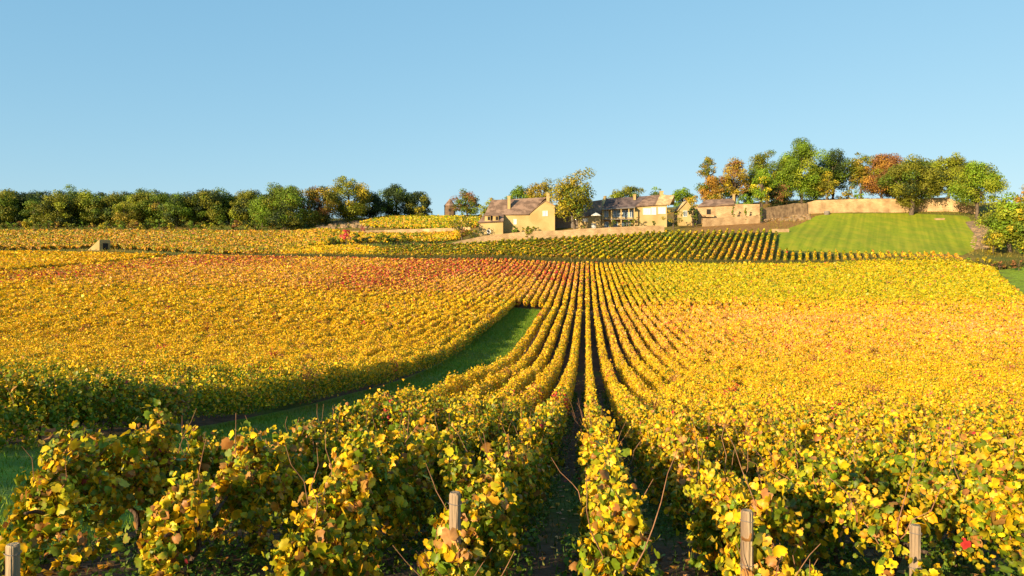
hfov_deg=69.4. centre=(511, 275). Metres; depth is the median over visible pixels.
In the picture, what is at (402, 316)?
vine row
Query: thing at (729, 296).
vine row
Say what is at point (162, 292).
vine row
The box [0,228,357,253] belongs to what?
vine foliage
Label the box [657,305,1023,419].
vine row
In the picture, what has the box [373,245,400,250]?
vine row
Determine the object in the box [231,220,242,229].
shrub
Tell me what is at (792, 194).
tree
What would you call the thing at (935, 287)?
vine row
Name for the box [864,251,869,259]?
vine row
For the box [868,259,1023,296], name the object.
vine row
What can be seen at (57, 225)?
shrub
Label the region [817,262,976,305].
vine row
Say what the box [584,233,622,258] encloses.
vine row
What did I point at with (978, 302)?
vine row
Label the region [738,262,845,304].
vine row
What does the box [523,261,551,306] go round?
vine row
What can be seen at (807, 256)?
vine row
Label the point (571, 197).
tree
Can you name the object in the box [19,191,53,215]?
tree
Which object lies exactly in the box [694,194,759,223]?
stone barn
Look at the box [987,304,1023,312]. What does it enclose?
vine row
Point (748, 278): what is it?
vine row
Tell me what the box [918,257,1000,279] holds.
vine row
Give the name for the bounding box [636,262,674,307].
vine row
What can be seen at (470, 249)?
vine row
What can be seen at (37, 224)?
shrub
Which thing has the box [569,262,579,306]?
vine row
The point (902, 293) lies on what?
vine row
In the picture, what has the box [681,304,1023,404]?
vine row
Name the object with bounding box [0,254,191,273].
vine row
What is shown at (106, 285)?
vine row
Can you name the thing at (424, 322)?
vine row
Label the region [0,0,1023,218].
sky
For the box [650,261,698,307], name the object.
vine row
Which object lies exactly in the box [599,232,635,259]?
vine row
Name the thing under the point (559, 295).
vine row
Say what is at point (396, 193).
tree
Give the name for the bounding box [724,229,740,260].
vine row
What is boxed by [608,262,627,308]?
vine row
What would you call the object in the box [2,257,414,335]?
vine row
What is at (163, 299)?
vine row
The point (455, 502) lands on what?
wooden stake
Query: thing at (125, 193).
tree
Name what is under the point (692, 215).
tree
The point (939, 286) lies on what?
vine row
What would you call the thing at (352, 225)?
rubble
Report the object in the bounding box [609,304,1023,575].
vine row
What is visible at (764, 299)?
vine row
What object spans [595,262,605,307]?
vine row
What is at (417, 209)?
tree
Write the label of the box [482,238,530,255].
vine row
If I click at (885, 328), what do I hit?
vine row
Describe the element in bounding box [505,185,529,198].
tree
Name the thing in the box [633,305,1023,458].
vine row
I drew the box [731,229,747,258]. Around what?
vine row
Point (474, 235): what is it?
shrub
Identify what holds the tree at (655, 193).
on the ground at (550, 563)
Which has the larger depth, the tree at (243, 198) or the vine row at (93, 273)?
the tree at (243, 198)
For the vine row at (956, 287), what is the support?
on the ground at (550, 563)
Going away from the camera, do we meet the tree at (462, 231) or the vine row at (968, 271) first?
the vine row at (968, 271)
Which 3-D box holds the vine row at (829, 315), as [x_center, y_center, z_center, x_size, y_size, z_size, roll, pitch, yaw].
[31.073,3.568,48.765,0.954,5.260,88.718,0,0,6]
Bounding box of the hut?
[88,239,110,249]
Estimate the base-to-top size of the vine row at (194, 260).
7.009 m
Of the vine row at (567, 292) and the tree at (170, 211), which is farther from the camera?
the tree at (170, 211)
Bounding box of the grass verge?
[44,250,1023,268]
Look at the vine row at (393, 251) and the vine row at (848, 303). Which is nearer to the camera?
the vine row at (848, 303)
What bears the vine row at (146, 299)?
on the ground at (550, 563)
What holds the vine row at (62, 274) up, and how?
on the ground at (550, 563)
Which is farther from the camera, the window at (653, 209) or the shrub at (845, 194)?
the shrub at (845, 194)
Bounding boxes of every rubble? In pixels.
[315,220,372,228]
[763,214,810,221]
[970,222,989,249]
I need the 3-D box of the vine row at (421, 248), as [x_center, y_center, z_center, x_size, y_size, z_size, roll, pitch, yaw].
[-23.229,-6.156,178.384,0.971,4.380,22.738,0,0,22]
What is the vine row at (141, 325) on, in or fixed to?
on the ground at (550, 563)
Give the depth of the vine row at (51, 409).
16.84 m
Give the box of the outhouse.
[672,201,693,225]
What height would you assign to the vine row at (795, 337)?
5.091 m
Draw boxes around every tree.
[0,188,30,226]
[8,191,41,225]
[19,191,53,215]
[20,199,48,227]
[34,189,79,227]
[56,195,83,225]
[59,184,80,197]
[67,188,103,225]
[85,191,128,224]
[94,191,109,223]
[110,191,132,223]
[111,201,138,227]
[119,192,156,224]
[124,187,148,214]
[136,192,170,226]
[149,189,176,210]
[157,192,193,227]
[180,195,207,224]
[181,187,232,226]
[219,192,242,224]
[226,189,263,225]
[245,195,270,226]
[249,182,317,229]
[288,185,303,212]
[300,185,338,226]
[320,175,373,221]
[357,191,387,218]
[376,183,415,215]
[403,191,432,214]
[414,206,425,215]
[449,216,472,239]
[450,188,481,216]
[478,197,494,216]
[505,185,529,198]
[523,178,554,203]
[545,167,595,228]
[607,189,625,197]
[622,185,645,196]
[650,187,669,205]
[672,187,697,207]
[683,195,698,207]
[687,207,698,226]
[695,175,731,201]
[697,156,715,180]
[717,157,751,202]
[735,194,754,203]
[740,168,759,202]
[747,149,785,203]
[748,168,777,208]
[767,183,791,205]
[772,136,832,202]
[776,155,794,200]
[804,171,829,199]
[812,148,857,199]
[816,171,839,199]
[846,152,877,198]
[859,153,905,198]
[874,154,947,214]
[883,178,910,198]
[914,160,943,198]
[920,152,972,198]
[946,160,1009,219]
[973,192,1023,251]
[1006,208,1023,253]
[1013,184,1023,203]
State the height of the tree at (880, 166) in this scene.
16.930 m
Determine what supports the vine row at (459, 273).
on the ground at (550, 563)
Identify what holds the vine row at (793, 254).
on the ground at (550, 563)
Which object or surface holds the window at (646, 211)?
in the manor house at (647, 210)
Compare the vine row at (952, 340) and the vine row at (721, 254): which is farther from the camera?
the vine row at (721, 254)
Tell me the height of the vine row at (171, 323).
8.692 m
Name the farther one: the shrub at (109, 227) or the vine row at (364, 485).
the shrub at (109, 227)
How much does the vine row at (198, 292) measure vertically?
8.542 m
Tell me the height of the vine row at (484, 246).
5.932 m
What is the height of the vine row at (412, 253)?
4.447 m
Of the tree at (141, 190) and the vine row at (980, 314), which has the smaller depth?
the vine row at (980, 314)
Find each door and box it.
[103,243,107,249]
[604,221,608,227]
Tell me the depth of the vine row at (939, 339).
60.39 m
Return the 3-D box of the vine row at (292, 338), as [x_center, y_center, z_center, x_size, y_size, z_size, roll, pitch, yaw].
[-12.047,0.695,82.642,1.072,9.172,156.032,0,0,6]
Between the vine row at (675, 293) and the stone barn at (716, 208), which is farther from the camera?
the stone barn at (716, 208)
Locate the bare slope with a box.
[966,221,987,249]
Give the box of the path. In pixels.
[0,308,538,561]
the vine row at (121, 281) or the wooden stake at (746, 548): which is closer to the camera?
the wooden stake at (746, 548)
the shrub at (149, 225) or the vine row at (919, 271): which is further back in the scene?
the shrub at (149, 225)
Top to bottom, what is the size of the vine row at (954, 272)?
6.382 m
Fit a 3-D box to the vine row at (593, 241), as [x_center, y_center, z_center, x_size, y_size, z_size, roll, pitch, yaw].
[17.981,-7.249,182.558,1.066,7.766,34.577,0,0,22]
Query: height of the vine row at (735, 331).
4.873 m
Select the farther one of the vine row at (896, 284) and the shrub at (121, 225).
the shrub at (121, 225)
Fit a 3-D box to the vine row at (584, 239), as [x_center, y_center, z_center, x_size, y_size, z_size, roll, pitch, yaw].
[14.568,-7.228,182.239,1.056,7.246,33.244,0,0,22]
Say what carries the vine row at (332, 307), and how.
on the ground at (550, 563)
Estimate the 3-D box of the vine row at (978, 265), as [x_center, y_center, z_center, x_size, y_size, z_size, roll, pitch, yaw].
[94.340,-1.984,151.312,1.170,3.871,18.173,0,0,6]
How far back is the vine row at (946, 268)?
143.00 m
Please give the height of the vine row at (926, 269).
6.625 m
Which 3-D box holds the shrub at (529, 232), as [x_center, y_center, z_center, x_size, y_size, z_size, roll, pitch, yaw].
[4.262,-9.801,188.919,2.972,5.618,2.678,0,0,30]
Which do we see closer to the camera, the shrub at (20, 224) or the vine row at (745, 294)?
the vine row at (745, 294)
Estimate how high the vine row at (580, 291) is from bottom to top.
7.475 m
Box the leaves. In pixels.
[1,380,1022,575]
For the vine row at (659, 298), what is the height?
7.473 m
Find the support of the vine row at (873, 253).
on the ground at (550, 563)
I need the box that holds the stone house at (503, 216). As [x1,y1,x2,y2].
[478,193,554,235]
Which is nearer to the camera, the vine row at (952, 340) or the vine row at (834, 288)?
the vine row at (952, 340)
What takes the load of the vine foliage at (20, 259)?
on the ground at (550, 563)
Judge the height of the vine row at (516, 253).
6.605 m
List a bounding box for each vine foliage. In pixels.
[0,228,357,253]
[0,249,166,270]
[280,243,385,254]
[281,227,472,245]
[359,214,481,228]
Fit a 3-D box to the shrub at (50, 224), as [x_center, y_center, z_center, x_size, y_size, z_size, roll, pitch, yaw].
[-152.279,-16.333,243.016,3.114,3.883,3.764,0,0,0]
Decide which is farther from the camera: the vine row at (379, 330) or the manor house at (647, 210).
the manor house at (647, 210)
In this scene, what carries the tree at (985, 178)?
on the ground at (550, 563)
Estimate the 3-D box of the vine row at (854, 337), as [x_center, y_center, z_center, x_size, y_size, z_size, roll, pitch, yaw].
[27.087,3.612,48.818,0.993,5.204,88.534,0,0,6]
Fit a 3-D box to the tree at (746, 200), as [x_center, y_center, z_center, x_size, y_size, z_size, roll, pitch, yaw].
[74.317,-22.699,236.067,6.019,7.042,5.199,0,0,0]
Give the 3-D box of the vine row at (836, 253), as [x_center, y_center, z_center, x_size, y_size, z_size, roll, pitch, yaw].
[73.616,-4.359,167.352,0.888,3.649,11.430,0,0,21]
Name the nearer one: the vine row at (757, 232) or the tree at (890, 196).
the vine row at (757, 232)
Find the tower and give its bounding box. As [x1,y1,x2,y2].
[444,199,455,214]
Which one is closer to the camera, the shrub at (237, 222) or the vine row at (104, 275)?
the vine row at (104, 275)
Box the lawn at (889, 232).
[778,213,976,254]
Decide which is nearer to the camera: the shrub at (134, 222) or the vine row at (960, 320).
the vine row at (960, 320)
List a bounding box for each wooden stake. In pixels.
[4,542,21,575]
[256,446,266,545]
[448,491,461,547]
[739,509,753,575]
[908,523,921,575]
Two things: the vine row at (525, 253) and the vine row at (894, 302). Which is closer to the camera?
the vine row at (894, 302)
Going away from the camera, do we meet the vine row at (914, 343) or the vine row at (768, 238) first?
the vine row at (914, 343)
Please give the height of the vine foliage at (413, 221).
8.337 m
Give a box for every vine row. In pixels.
[0,253,187,271]
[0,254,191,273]
[0,254,200,275]
[0,254,209,277]
[0,254,213,277]
[0,254,218,279]
[0,254,227,281]
[0,254,238,283]
[0,254,246,286]
[0,255,193,275]
[0,255,221,280]
[0,255,240,284]
[0,255,251,286]
[0,255,259,289]
[0,255,269,290]
[0,255,284,292]
[0,255,288,294]
[0,255,298,296]
[0,255,310,301]
[0,255,317,301]
[0,255,321,303]
[0,256,290,295]
[0,256,302,297]
[0,256,307,298]
[0,256,324,303]
[0,256,330,304]
[0,256,335,307]
[0,256,344,309]
[0,256,357,314]
[0,257,353,313]
[0,257,363,317]
[0,257,372,318]
[0,257,375,320]
[0,257,380,321]
[0,257,386,324]
[0,257,400,331]
[0,257,460,352]
[0,257,488,362]
[0,257,492,363]
[0,258,390,325]
[0,258,404,333]
[0,258,409,335]
[0,258,418,340]
[0,258,441,347]
[0,258,445,351]
[0,258,451,351]
[0,258,465,352]
[0,258,469,355]
[0,258,474,358]
[0,258,479,359]
[0,258,497,366]
[0,258,502,368]
[0,258,506,371]
[0,259,520,376]
[0,260,525,382]
[0,260,530,413]
[0,260,534,411]
[0,260,539,434]
[0,260,543,451]
[0,305,557,575]
[1,254,196,274]
[1,255,274,290]
[1,256,278,291]
[1,256,349,311]
[1,258,432,344]
[1,258,436,345]
[1,258,455,352]
[1,258,483,360]
[1,258,511,373]
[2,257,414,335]
[2,258,395,329]
[2,258,428,343]
[3,254,221,279]
[3,255,263,289]
[3,256,340,307]
[3,256,368,318]
[4,255,255,286]
[6,258,423,341]
[6,259,516,374]
[123,305,565,575]
[261,303,573,575]
[361,301,549,416]
[373,244,408,251]
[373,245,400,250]
[374,243,415,255]
[376,244,420,255]
[386,243,431,255]
[391,242,437,255]
[392,305,582,575]
[399,243,446,255]
[405,243,454,255]
[411,242,461,255]
[417,242,467,255]
[425,240,476,255]
[431,241,482,256]
[441,240,490,256]
[446,240,496,255]
[454,238,504,255]
[461,239,510,255]
[468,238,516,255]
[475,238,524,256]
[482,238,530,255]
[491,237,537,254]
[497,237,543,256]
[505,236,551,256]
[512,236,557,255]
[516,261,546,305]
[519,236,564,257]
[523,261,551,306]
[527,235,570,257]
[530,261,555,306]
[534,235,577,256]
[538,260,560,307]
[541,235,584,257]
[547,261,565,306]
[549,235,590,257]
[552,304,676,575]
[554,262,569,306]
[555,233,597,257]
[562,234,603,258]
[562,262,574,306]
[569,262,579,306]
[571,233,610,257]
[577,262,583,306]
[578,233,616,258]
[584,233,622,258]
[584,261,589,307]
[590,262,598,306]
[592,233,628,258]
[593,306,822,575]
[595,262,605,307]
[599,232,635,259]
[599,262,612,306]
[601,304,958,575]
[604,262,620,308]
[607,231,641,258]
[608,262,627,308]
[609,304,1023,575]
[613,263,635,308]
[614,230,648,258]
[617,305,1010,516]
[618,262,643,309]
[621,230,654,259]
[622,261,651,309]
[625,303,1023,462]
[627,262,659,307]
[629,230,660,259]
[632,262,667,308]
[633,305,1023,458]
[635,229,667,258]
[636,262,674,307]
[641,262,683,307]
[641,305,1023,439]
[643,230,673,259]
[645,261,690,308]
[649,304,1023,432]
[650,229,680,258]
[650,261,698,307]
[655,262,706,306]
[657,230,685,259]
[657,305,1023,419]
[659,262,714,305]
[664,261,721,306]
[665,230,691,258]
[665,304,1023,411]
[669,261,728,306]
[672,230,697,259]
[673,260,737,305]
[673,304,1023,410]
[678,261,745,305]
[679,230,704,259]
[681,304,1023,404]
[683,260,752,305]
[687,230,709,260]
[687,262,760,305]
[689,305,1023,399]
[692,262,768,306]
[694,229,716,259]
[697,262,776,305]
[698,305,1023,396]
[701,262,784,305]
[702,230,722,259]
[706,263,791,304]
[706,303,1023,395]
[709,228,728,259]
[711,262,799,305]
[714,303,1023,392]
[715,263,807,305]
[717,229,734,259]
[720,262,815,305]
[723,305,1023,386]
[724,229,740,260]
[724,262,822,305]
[729,262,831,306]
[729,304,1023,385]
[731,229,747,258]
[733,262,838,306]
[737,304,1023,382]
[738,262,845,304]
[740,229,752,259]
[743,261,854,307]
[745,304,1023,380]
[746,228,759,260]
[748,261,863,305]
[753,262,868,306]
[754,228,765,260]
[755,305,1023,375]
[757,262,875,306]
[761,229,771,260]
[763,263,884,305]
[763,304,1023,373]
[766,261,892,305]
[768,305,1023,371]
[769,231,777,259]
[770,262,901,305]
[775,262,909,305]
[776,248,780,260]
[780,304,1023,368]
[781,262,916,305]
[783,247,788,260]
[785,263,924,305]
[785,304,1023,366]
[790,262,931,305]
[791,250,794,259]
[793,303,1023,365]
[794,262,939,304]
[798,250,801,260]
[798,262,947,305]
[801,303,1023,359]
[804,262,955,305]
[805,249,809,260]
[807,261,962,305]
[810,304,1023,358]
[813,249,816,260]
[813,262,972,306]
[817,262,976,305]
[819,304,1023,357]
[820,249,823,260]
[822,262,986,304]
[826,261,993,304]
[827,250,831,259]
[827,305,1023,355]
[831,261,1003,305]
[834,250,838,260]
[834,304,1023,355]
[837,261,1009,306]
[841,303,1023,350]
[842,250,846,259]
[842,262,1018,304]
[845,260,1023,305]
[849,250,853,259]
[849,260,1023,301]
[850,305,1023,346]
[855,260,1023,301]
[856,250,861,259]
[858,260,1023,299]
[858,305,1023,343]
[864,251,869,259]
[864,259,1023,298]
[864,304,1023,340]
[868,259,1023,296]
[871,249,876,258]
[873,259,1023,295]
[873,304,1023,338]
[877,259,1022,293]
[878,250,884,257]
[881,259,1021,291]
[882,304,1023,336]
[886,258,1018,290]
[891,259,1013,288]
[893,304,1019,331]
[895,258,1015,288]
[897,304,1023,330]
[903,257,1012,285]
[904,302,1023,328]
[905,257,1010,284]
[908,251,915,257]
[909,256,1008,282]
[914,304,1023,327]
[915,257,1007,282]
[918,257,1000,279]
[921,305,1023,325]
[924,257,1004,279]
[928,257,1004,278]
[931,304,1021,322]
[934,256,1002,276]
[938,304,1023,321]
[941,257,1002,277]
[943,258,1001,274]
[945,305,1023,319]
[947,257,997,272]
[950,257,998,271]
[954,305,1023,317]
[960,258,996,269]
[960,304,1023,316]
[968,303,1022,314]
[978,304,1023,313]
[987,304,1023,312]
[996,304,1023,310]
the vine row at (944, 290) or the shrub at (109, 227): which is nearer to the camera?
the vine row at (944, 290)
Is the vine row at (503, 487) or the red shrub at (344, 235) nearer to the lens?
the vine row at (503, 487)
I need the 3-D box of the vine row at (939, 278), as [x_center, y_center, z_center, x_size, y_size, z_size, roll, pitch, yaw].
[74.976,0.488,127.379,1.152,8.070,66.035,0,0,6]
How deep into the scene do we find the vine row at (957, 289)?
116.19 m
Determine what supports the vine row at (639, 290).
on the ground at (550, 563)
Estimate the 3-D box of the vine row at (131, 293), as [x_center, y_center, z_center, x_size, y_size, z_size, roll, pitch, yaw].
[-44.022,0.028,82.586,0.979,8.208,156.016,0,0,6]
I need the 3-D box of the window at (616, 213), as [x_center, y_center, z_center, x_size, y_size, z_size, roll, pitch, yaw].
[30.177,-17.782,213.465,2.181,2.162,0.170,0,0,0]
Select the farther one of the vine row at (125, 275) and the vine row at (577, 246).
the vine row at (577, 246)
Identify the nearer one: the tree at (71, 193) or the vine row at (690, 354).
the vine row at (690, 354)
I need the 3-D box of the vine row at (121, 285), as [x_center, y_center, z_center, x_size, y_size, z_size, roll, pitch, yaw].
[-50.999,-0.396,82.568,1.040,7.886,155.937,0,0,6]
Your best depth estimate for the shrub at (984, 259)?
159.65 m
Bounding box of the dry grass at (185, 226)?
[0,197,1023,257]
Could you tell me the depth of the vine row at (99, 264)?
125.31 m
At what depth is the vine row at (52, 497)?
5.71 m
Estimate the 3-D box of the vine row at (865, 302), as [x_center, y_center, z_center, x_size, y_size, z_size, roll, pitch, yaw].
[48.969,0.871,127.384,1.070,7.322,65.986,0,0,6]
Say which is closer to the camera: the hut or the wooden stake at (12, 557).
the wooden stake at (12, 557)
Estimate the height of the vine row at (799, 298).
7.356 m
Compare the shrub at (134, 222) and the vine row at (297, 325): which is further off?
the shrub at (134, 222)
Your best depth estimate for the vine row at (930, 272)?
132.43 m
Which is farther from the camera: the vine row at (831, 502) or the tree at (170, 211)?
the tree at (170, 211)
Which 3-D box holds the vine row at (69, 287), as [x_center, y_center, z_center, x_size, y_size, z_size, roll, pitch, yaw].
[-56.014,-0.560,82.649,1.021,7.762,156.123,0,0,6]
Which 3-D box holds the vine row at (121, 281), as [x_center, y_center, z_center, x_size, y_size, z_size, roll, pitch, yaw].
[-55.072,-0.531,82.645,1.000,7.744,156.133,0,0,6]
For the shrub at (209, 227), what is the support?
on the ground at (550, 563)
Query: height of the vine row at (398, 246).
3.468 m
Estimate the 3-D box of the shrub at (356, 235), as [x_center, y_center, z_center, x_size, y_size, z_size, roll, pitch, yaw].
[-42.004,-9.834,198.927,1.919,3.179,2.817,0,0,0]
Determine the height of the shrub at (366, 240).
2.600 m
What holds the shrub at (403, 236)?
on the ground at (550, 563)
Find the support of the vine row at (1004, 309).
on the ground at (550, 563)
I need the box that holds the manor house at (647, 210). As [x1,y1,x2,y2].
[578,191,674,228]
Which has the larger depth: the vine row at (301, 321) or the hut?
the hut
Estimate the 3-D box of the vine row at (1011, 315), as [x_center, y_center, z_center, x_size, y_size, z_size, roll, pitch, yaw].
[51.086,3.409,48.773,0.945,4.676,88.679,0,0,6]
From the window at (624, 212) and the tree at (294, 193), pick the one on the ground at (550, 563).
the tree at (294, 193)
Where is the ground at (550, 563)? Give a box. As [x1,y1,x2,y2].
[0,199,1023,575]
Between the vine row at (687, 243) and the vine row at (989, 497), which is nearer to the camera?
the vine row at (989, 497)
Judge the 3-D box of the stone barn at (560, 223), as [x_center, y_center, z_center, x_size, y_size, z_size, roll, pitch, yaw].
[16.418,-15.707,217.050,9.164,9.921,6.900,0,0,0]
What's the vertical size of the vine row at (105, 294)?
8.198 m
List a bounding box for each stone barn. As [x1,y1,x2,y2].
[555,205,580,227]
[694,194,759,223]
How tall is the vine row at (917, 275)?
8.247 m
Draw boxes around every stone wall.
[354,227,469,232]
[449,226,663,243]
[702,215,759,226]
[760,203,807,219]
[772,229,788,231]
[808,197,975,213]
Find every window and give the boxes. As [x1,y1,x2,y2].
[613,210,619,216]
[622,210,627,216]
[629,210,633,216]
[643,208,650,214]
[651,207,655,214]
[658,207,665,213]
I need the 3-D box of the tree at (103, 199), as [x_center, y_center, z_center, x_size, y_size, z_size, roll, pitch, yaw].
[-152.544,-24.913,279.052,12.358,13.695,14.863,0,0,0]
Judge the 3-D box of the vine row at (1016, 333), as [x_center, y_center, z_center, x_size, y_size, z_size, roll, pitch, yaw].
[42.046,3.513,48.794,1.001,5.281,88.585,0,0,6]
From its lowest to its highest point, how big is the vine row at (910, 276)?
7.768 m
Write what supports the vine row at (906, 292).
on the ground at (550, 563)
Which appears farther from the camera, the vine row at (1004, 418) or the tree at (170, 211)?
the tree at (170, 211)
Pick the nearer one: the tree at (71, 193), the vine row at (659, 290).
the vine row at (659, 290)
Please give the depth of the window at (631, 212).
213.42 m
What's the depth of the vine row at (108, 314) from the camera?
73.74 m
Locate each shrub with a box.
[0,221,9,228]
[6,222,18,228]
[13,221,26,228]
[22,219,33,228]
[33,222,47,228]
[43,220,54,228]
[50,221,59,229]
[98,222,104,228]
[103,221,114,228]
[114,220,125,229]
[126,219,138,228]
[143,220,154,229]
[150,219,166,228]
[181,219,192,229]
[188,221,200,229]
[204,223,214,229]
[214,220,225,228]
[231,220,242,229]
[249,220,259,228]
[327,233,339,243]
[339,229,350,244]
[352,233,359,241]
[361,236,371,242]
[374,232,386,241]
[386,235,396,241]
[398,233,406,241]
[411,231,425,236]
[468,230,481,238]
[512,226,522,232]
[522,226,534,243]
[624,219,632,226]
[835,190,855,199]
[854,190,863,198]
[976,256,991,262]
[981,229,1008,254]
[991,261,1006,269]
[1009,260,1023,270]
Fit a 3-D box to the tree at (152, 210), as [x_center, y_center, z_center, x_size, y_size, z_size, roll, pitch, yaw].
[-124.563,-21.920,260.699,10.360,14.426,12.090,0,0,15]
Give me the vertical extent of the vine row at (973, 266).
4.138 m
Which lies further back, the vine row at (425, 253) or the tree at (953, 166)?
the tree at (953, 166)
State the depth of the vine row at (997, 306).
89.84 m
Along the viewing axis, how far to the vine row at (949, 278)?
131.43 m
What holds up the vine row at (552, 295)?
on the ground at (550, 563)
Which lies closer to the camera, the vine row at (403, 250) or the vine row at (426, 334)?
the vine row at (426, 334)
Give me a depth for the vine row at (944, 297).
113.40 m
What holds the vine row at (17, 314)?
on the ground at (550, 563)
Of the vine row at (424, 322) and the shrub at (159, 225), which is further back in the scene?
the shrub at (159, 225)
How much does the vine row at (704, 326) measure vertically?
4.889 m
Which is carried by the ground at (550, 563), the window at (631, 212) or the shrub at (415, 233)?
the shrub at (415, 233)
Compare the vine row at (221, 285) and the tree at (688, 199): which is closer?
the vine row at (221, 285)
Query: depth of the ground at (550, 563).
19.57 m
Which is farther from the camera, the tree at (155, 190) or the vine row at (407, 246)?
the tree at (155, 190)
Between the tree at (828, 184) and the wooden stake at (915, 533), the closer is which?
the wooden stake at (915, 533)
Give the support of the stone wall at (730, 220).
on the ground at (550, 563)
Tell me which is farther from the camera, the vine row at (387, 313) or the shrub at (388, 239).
the shrub at (388, 239)
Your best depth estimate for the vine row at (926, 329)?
67.18 m
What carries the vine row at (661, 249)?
on the ground at (550, 563)
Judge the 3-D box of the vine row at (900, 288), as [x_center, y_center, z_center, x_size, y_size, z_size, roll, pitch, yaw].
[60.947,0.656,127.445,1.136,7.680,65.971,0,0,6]
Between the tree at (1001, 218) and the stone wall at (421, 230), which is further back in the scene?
the stone wall at (421, 230)
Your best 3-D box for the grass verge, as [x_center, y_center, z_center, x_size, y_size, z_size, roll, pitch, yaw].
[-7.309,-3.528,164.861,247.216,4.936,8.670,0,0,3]
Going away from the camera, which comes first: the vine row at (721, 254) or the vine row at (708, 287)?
the vine row at (708, 287)
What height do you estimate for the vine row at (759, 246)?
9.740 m
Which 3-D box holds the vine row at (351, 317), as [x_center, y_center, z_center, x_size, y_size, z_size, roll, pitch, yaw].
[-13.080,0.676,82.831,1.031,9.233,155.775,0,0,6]
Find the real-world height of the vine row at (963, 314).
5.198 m
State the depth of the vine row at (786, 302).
116.69 m
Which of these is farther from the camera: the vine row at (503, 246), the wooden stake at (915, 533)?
the vine row at (503, 246)
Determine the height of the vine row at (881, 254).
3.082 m
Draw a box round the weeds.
[0,388,1021,575]
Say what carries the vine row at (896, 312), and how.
on the ground at (550, 563)
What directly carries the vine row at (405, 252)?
on the ground at (550, 563)
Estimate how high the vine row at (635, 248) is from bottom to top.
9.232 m
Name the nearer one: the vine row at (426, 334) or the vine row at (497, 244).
the vine row at (426, 334)
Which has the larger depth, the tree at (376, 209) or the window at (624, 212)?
the tree at (376, 209)
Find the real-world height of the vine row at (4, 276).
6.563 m
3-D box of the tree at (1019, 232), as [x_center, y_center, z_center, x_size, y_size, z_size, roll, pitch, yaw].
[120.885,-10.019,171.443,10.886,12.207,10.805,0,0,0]
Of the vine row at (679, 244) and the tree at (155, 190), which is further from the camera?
the tree at (155, 190)
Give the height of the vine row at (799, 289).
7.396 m
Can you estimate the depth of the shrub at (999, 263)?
154.95 m
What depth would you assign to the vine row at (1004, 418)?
26.75 m
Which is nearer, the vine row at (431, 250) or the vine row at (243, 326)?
the vine row at (243, 326)
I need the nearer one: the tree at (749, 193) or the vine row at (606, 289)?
the vine row at (606, 289)
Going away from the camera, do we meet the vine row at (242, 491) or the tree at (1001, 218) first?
the vine row at (242, 491)
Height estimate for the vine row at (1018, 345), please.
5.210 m
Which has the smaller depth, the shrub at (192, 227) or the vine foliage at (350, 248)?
the vine foliage at (350, 248)
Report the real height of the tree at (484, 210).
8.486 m
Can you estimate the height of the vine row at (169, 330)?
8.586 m
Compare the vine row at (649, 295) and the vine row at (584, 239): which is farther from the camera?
the vine row at (584, 239)
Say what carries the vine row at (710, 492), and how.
on the ground at (550, 563)
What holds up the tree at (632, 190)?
on the ground at (550, 563)
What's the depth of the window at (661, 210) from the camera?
213.47 m
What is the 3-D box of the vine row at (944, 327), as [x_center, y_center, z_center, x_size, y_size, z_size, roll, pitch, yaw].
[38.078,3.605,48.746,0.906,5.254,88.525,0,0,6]
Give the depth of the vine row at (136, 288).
100.01 m
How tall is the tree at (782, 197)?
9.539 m
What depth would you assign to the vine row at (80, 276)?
108.78 m
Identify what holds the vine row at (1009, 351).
on the ground at (550, 563)
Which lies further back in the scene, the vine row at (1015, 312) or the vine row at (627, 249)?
the vine row at (627, 249)
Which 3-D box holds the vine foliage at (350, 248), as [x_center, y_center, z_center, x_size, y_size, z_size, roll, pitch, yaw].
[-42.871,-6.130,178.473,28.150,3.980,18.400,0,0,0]
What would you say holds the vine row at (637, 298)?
on the ground at (550, 563)
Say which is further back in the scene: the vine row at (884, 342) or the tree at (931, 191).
the tree at (931, 191)
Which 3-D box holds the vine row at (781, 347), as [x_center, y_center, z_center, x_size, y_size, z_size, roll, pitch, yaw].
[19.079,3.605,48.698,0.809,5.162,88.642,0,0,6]
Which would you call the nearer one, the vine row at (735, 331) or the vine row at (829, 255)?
the vine row at (735, 331)
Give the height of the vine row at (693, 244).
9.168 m
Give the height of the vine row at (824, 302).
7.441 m
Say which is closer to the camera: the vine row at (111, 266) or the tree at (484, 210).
the vine row at (111, 266)
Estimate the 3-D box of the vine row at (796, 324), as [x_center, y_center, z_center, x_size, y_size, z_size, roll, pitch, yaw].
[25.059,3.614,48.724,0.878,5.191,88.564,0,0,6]
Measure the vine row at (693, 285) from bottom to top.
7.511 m
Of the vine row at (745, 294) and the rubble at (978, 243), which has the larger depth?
the rubble at (978, 243)
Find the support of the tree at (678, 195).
on the ground at (550, 563)
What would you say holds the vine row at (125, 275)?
on the ground at (550, 563)
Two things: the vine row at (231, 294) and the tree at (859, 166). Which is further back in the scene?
the tree at (859, 166)
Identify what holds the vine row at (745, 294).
on the ground at (550, 563)
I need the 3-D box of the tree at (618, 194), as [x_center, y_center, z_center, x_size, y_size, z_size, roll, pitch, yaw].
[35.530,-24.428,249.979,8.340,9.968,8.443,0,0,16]
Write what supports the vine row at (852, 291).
on the ground at (550, 563)
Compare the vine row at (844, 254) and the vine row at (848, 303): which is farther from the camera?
the vine row at (844, 254)
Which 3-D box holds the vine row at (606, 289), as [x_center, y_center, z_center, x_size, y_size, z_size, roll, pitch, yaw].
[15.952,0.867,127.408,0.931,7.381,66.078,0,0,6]
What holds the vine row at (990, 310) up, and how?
on the ground at (550, 563)

